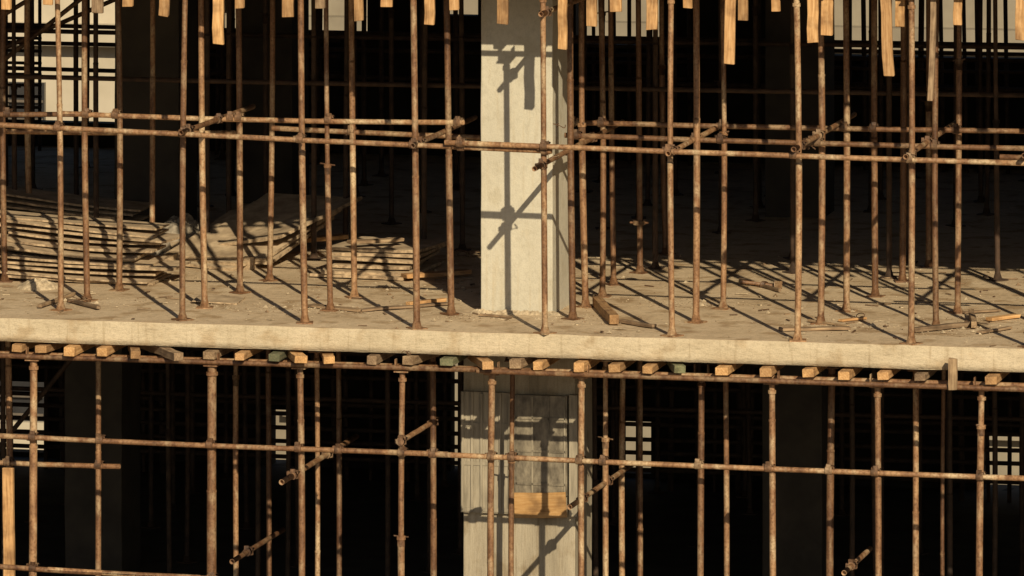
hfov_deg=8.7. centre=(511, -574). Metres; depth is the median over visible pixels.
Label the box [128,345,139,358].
timber joist
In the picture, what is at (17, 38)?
scaffold tube
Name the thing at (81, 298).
tie wire
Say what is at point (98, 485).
steel prop
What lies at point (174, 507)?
steel prop
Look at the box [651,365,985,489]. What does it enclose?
block wall
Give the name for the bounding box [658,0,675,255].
steel prop
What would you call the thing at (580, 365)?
timber joist
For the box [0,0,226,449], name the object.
background building
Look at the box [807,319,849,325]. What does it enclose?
timber plank
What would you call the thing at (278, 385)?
block wall
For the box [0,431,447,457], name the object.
scaffold tube
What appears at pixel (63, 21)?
scaffold tube
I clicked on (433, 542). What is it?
steel prop
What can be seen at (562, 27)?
timber strut
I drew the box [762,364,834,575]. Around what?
concrete column
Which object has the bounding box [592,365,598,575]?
steel prop
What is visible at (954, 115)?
steel prop
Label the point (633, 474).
block wall
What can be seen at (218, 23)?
timber strut
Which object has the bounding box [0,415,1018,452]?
scaffold tube
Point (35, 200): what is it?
formwork panel stack
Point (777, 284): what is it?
plank
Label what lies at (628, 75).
scaffold tube
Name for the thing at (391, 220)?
steel prop
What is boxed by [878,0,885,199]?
steel prop
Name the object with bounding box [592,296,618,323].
timber block
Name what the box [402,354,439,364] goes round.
timber joist
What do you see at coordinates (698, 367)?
steel prop
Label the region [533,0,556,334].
steel prop
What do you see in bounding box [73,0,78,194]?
steel prop
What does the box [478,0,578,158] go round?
block wall
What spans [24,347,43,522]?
steel prop
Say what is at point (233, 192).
steel prop
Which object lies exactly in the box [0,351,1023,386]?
scaffold tube
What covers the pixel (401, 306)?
timber plank
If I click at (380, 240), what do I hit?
timber plank
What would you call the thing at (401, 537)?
steel prop
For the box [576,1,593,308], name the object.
steel prop
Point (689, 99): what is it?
scaffold tube
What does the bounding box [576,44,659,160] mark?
block wall
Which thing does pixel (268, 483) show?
steel prop
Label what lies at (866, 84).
scaffold tube
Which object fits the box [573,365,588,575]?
steel prop
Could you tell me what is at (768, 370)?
timber joist
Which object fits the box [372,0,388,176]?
steel prop
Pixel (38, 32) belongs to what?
scaffold tube
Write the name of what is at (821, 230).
steel prop
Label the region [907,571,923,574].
steel prop
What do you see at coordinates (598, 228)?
steel prop
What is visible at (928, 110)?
steel prop
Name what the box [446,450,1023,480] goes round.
scaffold tube
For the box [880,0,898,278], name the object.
steel prop
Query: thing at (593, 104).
scaffold tube
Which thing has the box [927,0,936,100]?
timber strut
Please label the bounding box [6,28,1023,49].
scaffold tube
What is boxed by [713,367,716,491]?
scaffold tube
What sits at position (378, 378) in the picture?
scaffold tube
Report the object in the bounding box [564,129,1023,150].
scaffold tube
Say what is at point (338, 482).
steel prop
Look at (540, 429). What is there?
panel
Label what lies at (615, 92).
scaffold tube
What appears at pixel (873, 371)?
steel prop
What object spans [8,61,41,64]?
scaffold tube
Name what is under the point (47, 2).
timber strut
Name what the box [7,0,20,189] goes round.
steel prop
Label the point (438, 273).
timber plank
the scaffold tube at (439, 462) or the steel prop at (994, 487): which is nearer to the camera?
the steel prop at (994, 487)
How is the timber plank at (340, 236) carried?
on the formwork panel stack at (222, 244)
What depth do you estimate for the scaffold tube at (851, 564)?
59.63 m
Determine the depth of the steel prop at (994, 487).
64.56 m
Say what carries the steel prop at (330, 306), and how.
on the concrete floor slab at (721, 336)
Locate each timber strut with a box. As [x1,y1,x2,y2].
[1,0,11,9]
[2,467,14,575]
[43,0,52,4]
[91,0,103,12]
[122,0,133,6]
[159,0,169,16]
[212,0,223,44]
[235,0,244,8]
[282,0,293,16]
[315,0,324,8]
[354,0,363,20]
[380,0,392,6]
[424,0,434,24]
[449,0,458,9]
[497,0,508,24]
[558,0,567,49]
[586,0,596,26]
[610,0,621,11]
[646,0,657,29]
[683,0,692,8]
[724,0,735,64]
[738,0,747,20]
[771,0,780,11]
[807,0,818,42]
[821,0,833,35]
[880,0,894,75]
[895,0,904,26]
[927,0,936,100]
[953,0,962,24]
[1015,0,1023,40]
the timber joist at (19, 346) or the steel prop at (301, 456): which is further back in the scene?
the timber joist at (19, 346)
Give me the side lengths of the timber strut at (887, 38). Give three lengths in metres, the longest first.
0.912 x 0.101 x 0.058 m
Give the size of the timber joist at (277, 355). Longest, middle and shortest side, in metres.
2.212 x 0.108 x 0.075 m
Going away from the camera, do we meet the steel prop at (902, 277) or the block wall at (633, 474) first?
the steel prop at (902, 277)
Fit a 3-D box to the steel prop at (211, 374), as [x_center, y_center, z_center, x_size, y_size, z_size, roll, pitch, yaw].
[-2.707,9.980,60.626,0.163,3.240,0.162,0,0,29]
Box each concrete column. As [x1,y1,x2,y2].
[64,345,140,575]
[115,0,196,222]
[241,0,308,203]
[463,356,591,575]
[481,0,568,312]
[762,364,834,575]
[765,0,834,217]
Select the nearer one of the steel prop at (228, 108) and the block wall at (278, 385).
the steel prop at (228, 108)
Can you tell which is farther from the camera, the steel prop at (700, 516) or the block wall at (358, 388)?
the block wall at (358, 388)
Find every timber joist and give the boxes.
[12,342,42,351]
[35,343,70,352]
[64,343,98,356]
[97,344,126,356]
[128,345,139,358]
[139,345,182,360]
[203,348,236,359]
[235,349,264,360]
[269,350,287,361]
[287,350,306,362]
[320,351,334,363]
[367,353,396,364]
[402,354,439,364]
[440,355,466,365]
[467,355,493,369]
[509,357,539,368]
[533,358,560,369]
[574,359,601,371]
[608,360,635,372]
[642,361,666,373]
[667,361,685,372]
[715,363,742,374]
[760,365,785,376]
[802,366,827,376]
[838,367,863,379]
[877,368,900,379]
[914,370,936,380]
[985,372,1009,384]
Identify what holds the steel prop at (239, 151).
on the concrete floor slab at (721, 336)
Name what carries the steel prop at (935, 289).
on the concrete floor slab at (721, 336)
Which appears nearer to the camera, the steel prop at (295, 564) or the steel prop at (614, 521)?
the steel prop at (295, 564)
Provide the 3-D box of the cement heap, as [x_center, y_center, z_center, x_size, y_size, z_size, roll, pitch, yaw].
[-4.459,8.057,63.175,0.422,0.107,0.320,0,0,13]
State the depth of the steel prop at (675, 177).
70.78 m
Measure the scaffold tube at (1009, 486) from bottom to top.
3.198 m
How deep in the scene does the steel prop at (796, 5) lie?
59.51 m
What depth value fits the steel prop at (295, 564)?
68.34 m
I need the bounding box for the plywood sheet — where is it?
[192,294,245,304]
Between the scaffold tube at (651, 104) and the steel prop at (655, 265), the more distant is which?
the scaffold tube at (651, 104)
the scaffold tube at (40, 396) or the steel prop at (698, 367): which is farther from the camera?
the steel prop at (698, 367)
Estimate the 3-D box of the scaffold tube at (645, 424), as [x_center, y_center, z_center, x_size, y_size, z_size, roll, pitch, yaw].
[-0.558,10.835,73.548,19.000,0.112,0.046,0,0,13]
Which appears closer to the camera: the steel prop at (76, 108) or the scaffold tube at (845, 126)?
the scaffold tube at (845, 126)
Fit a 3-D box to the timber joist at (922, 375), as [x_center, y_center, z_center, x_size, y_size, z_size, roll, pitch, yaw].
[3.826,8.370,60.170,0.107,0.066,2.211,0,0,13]
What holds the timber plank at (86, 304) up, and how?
on the concrete floor slab at (721, 336)
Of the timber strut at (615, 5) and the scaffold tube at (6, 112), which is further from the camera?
the scaffold tube at (6, 112)
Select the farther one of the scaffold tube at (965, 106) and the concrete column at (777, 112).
the scaffold tube at (965, 106)
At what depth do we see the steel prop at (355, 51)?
70.62 m
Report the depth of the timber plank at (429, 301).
61.94 m
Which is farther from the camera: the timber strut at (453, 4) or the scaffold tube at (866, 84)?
the scaffold tube at (866, 84)
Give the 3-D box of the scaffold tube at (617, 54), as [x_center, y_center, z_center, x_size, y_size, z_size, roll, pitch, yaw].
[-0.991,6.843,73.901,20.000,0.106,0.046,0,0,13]
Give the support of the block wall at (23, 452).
on the concrete floor slab at (669, 527)
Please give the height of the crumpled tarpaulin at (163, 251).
0.208 m
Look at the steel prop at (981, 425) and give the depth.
59.05 m
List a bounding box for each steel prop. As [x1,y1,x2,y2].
[0,0,13,282]
[0,341,12,467]
[0,342,5,575]
[5,10,7,185]
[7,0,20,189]
[24,0,31,192]
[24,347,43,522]
[25,347,40,575]
[30,0,42,189]
[49,0,71,310]
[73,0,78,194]
[78,0,97,301]
[79,0,92,167]
[93,13,98,217]
[95,344,103,575]
[109,0,129,291]
[149,0,155,222]
[164,346,182,510]
[165,346,171,573]
[171,0,193,321]
[176,347,196,563]
[196,0,213,308]
[197,0,213,206]
[203,353,219,574]
[204,0,209,231]
[214,0,225,159]
[225,0,236,195]
[226,0,231,212]
[229,8,250,293]
[232,348,238,575]
[259,0,280,281]
[265,349,271,575]
[285,357,290,575]
[290,369,307,567]
[291,355,307,575]
[296,0,312,323]
[307,0,323,259]
[308,351,319,575]
[309,9,324,164]
[320,0,337,311]
[336,351,341,575]
[343,0,348,241]
[344,0,364,298]
[348,21,365,196]
[358,0,373,185]
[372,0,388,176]
[381,7,401,224]
[393,358,409,575]
[406,0,427,329]
[419,359,439,572]
[421,0,427,260]
[429,356,437,575]
[440,0,462,315]
[450,360,462,554]
[454,0,470,251]
[483,362,499,575]
[504,356,518,575]
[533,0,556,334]
[561,0,583,320]
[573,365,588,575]
[575,0,592,192]
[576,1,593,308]
[592,70,608,182]
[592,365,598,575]
[594,0,611,297]
[595,0,609,229]
[598,360,613,575]
[606,0,623,285]
[609,360,618,525]
[609,378,625,510]
[619,369,625,575]
[629,0,650,273]
[631,171,645,218]
[634,361,637,575]
[637,361,642,575]
[645,30,664,269]
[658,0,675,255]
[660,0,683,337]
[673,0,683,195]
[684,0,707,323]
[688,362,708,547]
[694,363,708,575]
[711,0,730,233]
[712,0,734,309]
[717,363,729,575]
[745,0,765,221]
[749,0,764,208]
[763,371,779,575]
[782,0,803,273]
[789,0,805,341]
[810,0,827,324]
[826,366,839,575]
[835,0,856,312]
[849,377,854,575]
[863,0,878,212]
[865,0,885,297]
[869,373,884,575]
[871,368,875,575]
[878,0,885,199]
[879,368,883,575]
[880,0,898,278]
[893,0,907,282]
[899,0,922,345]
[906,0,917,263]
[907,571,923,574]
[908,369,918,575]
[910,389,929,554]
[919,0,931,267]
[932,0,939,324]
[938,370,957,539]
[940,370,945,575]
[945,25,965,226]
[947,25,965,313]
[947,370,952,575]
[973,0,983,202]
[974,377,988,575]
[976,0,993,215]
[987,0,1008,281]
[992,391,997,575]
[1012,372,1023,575]
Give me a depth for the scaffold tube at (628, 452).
73.23 m
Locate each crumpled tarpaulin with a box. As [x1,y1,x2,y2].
[150,242,171,255]
[164,213,199,241]
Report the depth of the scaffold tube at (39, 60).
75.10 m
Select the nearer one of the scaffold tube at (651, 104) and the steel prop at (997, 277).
the steel prop at (997, 277)
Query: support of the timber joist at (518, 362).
on the scaffold tube
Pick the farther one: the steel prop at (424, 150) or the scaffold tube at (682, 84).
the scaffold tube at (682, 84)
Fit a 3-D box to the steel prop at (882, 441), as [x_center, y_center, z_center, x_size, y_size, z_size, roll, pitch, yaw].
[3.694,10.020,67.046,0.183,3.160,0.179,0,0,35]
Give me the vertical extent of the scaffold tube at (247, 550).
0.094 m
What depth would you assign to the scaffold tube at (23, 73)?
75.04 m
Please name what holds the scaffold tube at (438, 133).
attached to the steel prop at (416, 324)
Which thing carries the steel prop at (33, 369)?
on the concrete floor slab at (669, 527)
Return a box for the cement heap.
[17,278,57,290]
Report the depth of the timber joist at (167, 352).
60.60 m
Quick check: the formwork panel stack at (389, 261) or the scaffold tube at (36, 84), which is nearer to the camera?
the formwork panel stack at (389, 261)
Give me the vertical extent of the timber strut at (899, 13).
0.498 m
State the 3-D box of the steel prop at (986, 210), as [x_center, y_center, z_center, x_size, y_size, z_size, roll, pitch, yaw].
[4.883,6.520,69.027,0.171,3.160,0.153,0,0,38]
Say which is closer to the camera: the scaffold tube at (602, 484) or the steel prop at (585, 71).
the scaffold tube at (602, 484)
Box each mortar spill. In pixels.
[469,308,486,313]
[499,308,513,314]
[510,310,521,314]
[520,310,530,314]
[529,310,539,314]
[548,311,560,315]
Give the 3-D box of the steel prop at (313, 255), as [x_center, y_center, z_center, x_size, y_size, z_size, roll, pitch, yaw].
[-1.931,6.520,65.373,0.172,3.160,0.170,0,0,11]
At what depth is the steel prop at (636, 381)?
66.34 m
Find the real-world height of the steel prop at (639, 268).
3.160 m
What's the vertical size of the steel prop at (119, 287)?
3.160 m
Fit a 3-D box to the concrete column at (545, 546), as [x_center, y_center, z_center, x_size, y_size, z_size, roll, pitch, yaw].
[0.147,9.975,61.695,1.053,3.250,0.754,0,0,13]
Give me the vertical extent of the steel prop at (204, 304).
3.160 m
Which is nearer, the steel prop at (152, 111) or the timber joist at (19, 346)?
the timber joist at (19, 346)
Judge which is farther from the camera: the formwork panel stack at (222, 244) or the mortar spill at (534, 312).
the formwork panel stack at (222, 244)
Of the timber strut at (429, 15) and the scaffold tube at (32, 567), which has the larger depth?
the scaffold tube at (32, 567)
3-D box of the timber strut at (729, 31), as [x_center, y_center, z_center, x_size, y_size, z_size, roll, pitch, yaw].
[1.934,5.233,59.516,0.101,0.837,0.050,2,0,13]
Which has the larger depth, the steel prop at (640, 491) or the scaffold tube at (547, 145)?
the steel prop at (640, 491)
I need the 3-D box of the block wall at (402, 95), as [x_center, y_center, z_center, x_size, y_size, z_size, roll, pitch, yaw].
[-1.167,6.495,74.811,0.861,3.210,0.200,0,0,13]
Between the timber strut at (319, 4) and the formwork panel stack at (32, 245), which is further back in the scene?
the formwork panel stack at (32, 245)
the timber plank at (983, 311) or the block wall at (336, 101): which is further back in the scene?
the block wall at (336, 101)
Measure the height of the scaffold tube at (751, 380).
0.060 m
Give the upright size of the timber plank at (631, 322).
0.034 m
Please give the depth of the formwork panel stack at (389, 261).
64.03 m
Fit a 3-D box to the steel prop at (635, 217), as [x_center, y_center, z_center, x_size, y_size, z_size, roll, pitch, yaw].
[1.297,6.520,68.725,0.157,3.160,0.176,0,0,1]
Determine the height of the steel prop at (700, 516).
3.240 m
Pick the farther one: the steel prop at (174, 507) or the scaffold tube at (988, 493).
the scaffold tube at (988, 493)
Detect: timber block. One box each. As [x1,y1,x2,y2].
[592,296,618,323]
[948,357,957,389]
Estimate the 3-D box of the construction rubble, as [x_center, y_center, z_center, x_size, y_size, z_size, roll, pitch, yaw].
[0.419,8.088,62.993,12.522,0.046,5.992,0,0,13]
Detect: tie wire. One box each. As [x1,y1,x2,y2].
[67,296,91,301]
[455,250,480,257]
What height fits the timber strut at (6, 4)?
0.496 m
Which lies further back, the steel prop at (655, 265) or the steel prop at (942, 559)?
the steel prop at (655, 265)
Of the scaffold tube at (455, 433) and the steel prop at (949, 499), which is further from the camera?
the scaffold tube at (455, 433)
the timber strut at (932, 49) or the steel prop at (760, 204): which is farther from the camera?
the steel prop at (760, 204)
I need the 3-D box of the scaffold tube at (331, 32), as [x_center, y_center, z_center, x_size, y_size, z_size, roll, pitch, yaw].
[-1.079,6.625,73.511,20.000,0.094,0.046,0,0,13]
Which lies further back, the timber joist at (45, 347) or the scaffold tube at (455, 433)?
the scaffold tube at (455, 433)
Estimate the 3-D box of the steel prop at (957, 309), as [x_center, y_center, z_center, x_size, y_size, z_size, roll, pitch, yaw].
[4.081,6.520,61.410,0.186,3.160,0.170,0,0,-10]
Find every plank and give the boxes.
[38,292,75,307]
[67,299,100,308]
[307,233,348,242]
[308,303,361,311]
[347,237,403,243]
[361,302,447,311]
[401,269,470,278]
[406,298,446,304]
[479,313,512,317]
[619,319,656,327]
[739,278,780,291]
[739,280,781,288]
[778,326,850,330]
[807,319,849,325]
[838,317,866,321]
[914,321,970,332]
[963,309,1000,313]
[969,309,976,327]
[977,326,1011,333]
[985,314,1020,320]
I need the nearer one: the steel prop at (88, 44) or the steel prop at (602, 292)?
the steel prop at (602, 292)
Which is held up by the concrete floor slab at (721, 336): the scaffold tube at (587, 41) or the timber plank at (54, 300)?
the timber plank at (54, 300)
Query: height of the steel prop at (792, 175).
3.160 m
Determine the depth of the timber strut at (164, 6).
60.87 m
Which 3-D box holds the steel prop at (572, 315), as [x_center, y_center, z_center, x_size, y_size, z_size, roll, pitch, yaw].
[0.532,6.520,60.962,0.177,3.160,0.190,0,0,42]
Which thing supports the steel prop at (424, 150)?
on the concrete floor slab at (721, 336)
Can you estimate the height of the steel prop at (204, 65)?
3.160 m
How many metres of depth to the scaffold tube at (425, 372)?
73.81 m
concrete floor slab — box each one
[0,145,1023,371]
[0,456,1018,575]
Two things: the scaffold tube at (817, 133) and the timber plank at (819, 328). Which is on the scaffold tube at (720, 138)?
the scaffold tube at (817, 133)
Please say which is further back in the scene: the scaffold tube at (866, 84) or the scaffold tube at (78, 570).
the scaffold tube at (866, 84)
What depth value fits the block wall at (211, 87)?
75.20 m
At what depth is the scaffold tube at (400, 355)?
72.44 m
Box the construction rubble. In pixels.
[0,252,1023,345]
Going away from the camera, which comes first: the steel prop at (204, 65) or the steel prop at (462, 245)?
the steel prop at (462, 245)
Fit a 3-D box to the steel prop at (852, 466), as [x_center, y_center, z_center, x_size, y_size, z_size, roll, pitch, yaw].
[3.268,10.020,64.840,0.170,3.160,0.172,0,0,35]
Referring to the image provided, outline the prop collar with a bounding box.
[630,220,648,224]
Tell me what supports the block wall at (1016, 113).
on the concrete floor slab at (721, 336)
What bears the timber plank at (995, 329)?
on the concrete floor slab at (721, 336)
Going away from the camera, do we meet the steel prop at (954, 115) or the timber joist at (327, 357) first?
the timber joist at (327, 357)
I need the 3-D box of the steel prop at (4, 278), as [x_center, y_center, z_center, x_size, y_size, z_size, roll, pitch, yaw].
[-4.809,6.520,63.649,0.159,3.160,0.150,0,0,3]
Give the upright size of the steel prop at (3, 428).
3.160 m
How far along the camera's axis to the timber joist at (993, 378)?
58.94 m
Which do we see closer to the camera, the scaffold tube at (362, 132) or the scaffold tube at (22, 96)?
the scaffold tube at (362, 132)
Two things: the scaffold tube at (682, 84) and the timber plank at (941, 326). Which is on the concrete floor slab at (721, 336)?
the timber plank at (941, 326)
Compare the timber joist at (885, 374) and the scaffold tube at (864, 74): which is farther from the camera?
the scaffold tube at (864, 74)
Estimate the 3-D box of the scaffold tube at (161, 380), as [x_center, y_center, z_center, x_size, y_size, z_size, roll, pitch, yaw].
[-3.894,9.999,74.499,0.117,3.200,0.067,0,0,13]
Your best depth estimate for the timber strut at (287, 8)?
60.62 m
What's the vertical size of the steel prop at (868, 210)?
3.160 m
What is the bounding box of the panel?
[461,391,577,517]
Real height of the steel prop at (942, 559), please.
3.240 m
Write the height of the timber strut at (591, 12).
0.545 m
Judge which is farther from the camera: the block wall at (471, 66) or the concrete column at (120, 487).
the block wall at (471, 66)
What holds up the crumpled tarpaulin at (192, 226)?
on the formwork panel stack at (222, 244)
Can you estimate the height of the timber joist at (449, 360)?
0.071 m
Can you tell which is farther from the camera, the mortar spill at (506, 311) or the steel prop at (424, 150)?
the steel prop at (424, 150)
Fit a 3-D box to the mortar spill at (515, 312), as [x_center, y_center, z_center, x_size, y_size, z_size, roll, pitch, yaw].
[0.039,8.086,61.315,0.223,0.049,0.116,0,0,13]
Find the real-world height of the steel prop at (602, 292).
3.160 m
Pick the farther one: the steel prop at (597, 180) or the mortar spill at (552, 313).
the steel prop at (597, 180)
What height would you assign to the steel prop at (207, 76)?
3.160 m
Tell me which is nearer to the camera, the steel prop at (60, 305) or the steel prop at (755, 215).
the steel prop at (60, 305)
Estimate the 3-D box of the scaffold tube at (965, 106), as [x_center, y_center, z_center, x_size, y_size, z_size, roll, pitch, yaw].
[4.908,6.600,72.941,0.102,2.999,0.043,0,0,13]
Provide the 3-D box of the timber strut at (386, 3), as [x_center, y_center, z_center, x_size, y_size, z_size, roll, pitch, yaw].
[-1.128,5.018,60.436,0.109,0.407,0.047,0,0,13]
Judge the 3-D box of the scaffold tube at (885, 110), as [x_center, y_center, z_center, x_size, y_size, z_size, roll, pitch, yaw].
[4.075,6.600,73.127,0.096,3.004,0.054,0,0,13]
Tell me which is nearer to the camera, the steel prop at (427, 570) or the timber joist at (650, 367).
the timber joist at (650, 367)
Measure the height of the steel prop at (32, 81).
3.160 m
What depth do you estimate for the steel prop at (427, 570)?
68.03 m
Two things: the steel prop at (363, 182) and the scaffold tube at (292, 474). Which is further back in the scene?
the steel prop at (363, 182)
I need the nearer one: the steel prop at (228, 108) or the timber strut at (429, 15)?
the timber strut at (429, 15)
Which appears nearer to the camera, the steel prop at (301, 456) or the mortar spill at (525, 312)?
the steel prop at (301, 456)
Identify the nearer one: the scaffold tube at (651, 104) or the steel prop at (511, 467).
the steel prop at (511, 467)
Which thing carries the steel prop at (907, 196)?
on the concrete floor slab at (721, 336)
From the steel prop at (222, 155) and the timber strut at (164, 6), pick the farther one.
the steel prop at (222, 155)
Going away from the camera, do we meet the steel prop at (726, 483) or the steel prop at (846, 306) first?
the steel prop at (726, 483)
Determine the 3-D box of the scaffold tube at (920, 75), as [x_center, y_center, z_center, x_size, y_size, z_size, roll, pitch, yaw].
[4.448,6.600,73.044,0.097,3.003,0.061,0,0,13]
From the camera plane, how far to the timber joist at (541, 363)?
59.90 m
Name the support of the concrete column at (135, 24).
on the concrete floor slab at (721, 336)
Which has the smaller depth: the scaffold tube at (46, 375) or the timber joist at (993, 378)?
the timber joist at (993, 378)
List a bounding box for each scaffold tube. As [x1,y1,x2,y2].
[0,107,75,116]
[0,121,552,154]
[0,342,1019,373]
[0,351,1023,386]
[0,353,532,371]
[0,361,71,448]
[0,363,1018,400]
[0,402,1018,436]
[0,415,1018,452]
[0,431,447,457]
[0,456,120,469]
[0,562,218,575]
[5,0,81,61]
[5,74,1023,97]
[6,0,31,15]
[6,0,114,48]
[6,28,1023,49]
[6,129,235,134]
[8,22,1023,44]
[8,36,41,39]
[8,40,1023,62]
[8,49,41,52]
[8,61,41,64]
[8,66,1023,92]
[8,72,41,74]
[8,83,41,86]
[8,95,41,97]
[8,105,41,108]
[8,119,41,122]
[13,443,1018,484]
[14,429,1018,465]
[38,0,41,150]
[44,360,48,468]
[47,567,216,575]
[63,108,464,126]
[158,355,165,472]
[178,104,255,134]
[230,527,285,563]
[271,125,480,139]
[279,434,358,484]
[310,355,314,478]
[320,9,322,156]
[395,417,439,445]
[404,371,410,481]
[410,115,476,147]
[424,360,426,459]
[444,136,1023,165]
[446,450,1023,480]
[476,368,1023,391]
[532,119,624,170]
[538,0,583,16]
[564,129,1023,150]
[567,466,633,509]
[574,116,1023,133]
[577,71,578,163]
[592,26,595,163]
[613,12,616,163]
[627,0,630,164]
[650,30,652,164]
[665,126,718,155]
[687,8,691,165]
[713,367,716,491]
[791,112,856,151]
[834,81,1023,87]
[835,49,1023,55]
[841,546,872,575]
[849,0,851,169]
[861,0,867,169]
[885,76,886,141]
[903,120,955,159]
[917,0,923,171]
[939,0,945,171]
[962,0,968,172]
[974,0,977,172]
[984,374,990,501]
[1000,153,1023,159]
[1003,0,1009,173]
[1007,374,1011,502]
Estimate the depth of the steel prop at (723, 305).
61.66 m
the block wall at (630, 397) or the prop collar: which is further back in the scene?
the block wall at (630, 397)
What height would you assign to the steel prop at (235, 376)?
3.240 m
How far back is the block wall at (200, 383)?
75.22 m
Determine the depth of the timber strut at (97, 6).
61.00 m
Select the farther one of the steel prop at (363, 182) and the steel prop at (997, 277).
the steel prop at (363, 182)
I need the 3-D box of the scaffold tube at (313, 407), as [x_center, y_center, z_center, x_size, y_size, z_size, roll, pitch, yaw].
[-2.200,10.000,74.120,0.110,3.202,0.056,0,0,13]
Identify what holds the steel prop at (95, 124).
on the concrete floor slab at (721, 336)
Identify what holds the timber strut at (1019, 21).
attached to the formwork deck
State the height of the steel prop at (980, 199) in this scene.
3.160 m
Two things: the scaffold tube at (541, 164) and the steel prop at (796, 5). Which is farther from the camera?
the scaffold tube at (541, 164)
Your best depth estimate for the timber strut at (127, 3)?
60.70 m
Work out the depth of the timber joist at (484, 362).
59.95 m
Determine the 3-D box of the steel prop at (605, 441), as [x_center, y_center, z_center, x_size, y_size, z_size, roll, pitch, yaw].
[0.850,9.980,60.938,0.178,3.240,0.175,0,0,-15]
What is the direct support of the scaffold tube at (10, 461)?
attached to the steel prop at (98, 485)
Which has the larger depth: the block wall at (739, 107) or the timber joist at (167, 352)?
the block wall at (739, 107)
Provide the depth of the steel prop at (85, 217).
62.23 m
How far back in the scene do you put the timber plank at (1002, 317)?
60.87 m
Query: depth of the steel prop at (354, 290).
62.45 m
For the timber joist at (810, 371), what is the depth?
59.33 m
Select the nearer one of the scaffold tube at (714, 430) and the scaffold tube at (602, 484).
the scaffold tube at (602, 484)
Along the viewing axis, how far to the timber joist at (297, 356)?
60.26 m
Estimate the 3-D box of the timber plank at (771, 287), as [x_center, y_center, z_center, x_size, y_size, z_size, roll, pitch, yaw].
[2.334,8.079,63.239,0.035,0.037,0.896,0,0,-23]
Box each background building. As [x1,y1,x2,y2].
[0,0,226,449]
[225,0,1023,484]
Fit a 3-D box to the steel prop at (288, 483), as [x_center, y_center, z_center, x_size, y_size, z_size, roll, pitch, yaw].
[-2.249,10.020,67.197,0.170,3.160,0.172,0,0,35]
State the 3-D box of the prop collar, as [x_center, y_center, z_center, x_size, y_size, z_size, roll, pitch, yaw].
[1.217,7.620,64.310,0.118,0.040,0.160,0,0,-43]
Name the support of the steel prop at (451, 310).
on the concrete floor slab at (721, 336)
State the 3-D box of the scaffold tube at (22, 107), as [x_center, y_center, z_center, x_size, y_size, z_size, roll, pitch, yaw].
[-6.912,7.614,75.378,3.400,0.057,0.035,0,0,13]
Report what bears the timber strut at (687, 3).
on the formwork deck
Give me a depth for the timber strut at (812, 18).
59.34 m
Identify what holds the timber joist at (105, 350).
on the scaffold tube
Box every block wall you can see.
[0,344,43,381]
[0,449,43,456]
[8,120,114,147]
[48,347,275,464]
[198,0,213,149]
[214,32,366,153]
[271,358,285,409]
[291,355,454,470]
[367,0,443,155]
[443,14,477,156]
[463,360,625,476]
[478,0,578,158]
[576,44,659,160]
[625,364,650,421]
[625,471,650,477]
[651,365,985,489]
[664,0,764,163]
[834,54,1023,169]
[984,374,1019,431]
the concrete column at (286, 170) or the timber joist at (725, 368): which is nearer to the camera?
the timber joist at (725, 368)
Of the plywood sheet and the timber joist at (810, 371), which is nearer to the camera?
the timber joist at (810, 371)
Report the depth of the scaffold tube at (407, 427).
73.86 m
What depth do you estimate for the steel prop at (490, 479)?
60.04 m
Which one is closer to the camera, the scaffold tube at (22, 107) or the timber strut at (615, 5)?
the timber strut at (615, 5)
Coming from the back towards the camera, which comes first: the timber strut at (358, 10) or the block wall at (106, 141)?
the block wall at (106, 141)
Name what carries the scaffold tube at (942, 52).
attached to the scaffold tube at (976, 28)
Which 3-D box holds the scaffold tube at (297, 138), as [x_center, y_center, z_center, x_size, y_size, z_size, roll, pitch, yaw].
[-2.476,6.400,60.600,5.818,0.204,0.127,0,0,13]
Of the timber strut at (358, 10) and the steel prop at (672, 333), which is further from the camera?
the timber strut at (358, 10)
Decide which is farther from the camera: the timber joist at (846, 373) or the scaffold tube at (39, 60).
the scaffold tube at (39, 60)
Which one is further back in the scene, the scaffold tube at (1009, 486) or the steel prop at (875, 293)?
the scaffold tube at (1009, 486)
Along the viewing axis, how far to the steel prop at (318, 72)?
73.79 m
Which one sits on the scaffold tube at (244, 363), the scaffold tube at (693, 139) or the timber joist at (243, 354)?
the timber joist at (243, 354)
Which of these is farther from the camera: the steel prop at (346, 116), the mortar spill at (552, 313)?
the steel prop at (346, 116)
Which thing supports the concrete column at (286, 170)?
on the concrete floor slab at (721, 336)
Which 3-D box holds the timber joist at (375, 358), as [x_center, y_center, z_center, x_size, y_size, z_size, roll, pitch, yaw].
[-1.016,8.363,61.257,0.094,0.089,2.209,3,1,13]
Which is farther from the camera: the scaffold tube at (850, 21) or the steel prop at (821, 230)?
the scaffold tube at (850, 21)
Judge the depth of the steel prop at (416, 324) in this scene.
60.29 m
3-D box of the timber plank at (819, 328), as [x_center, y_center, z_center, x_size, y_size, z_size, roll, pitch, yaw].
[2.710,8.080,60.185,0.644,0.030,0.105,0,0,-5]
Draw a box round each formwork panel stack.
[0,185,149,230]
[0,210,190,284]
[163,193,362,270]
[310,236,446,280]
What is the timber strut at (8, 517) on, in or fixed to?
on the concrete floor slab at (669, 527)
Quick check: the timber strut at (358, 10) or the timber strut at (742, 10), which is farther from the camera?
the timber strut at (358, 10)
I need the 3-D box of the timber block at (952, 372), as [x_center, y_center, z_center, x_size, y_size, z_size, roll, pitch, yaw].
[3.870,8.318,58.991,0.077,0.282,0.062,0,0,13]
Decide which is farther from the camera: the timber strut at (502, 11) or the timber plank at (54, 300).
the timber plank at (54, 300)
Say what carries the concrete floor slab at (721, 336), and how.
on the formwork deck

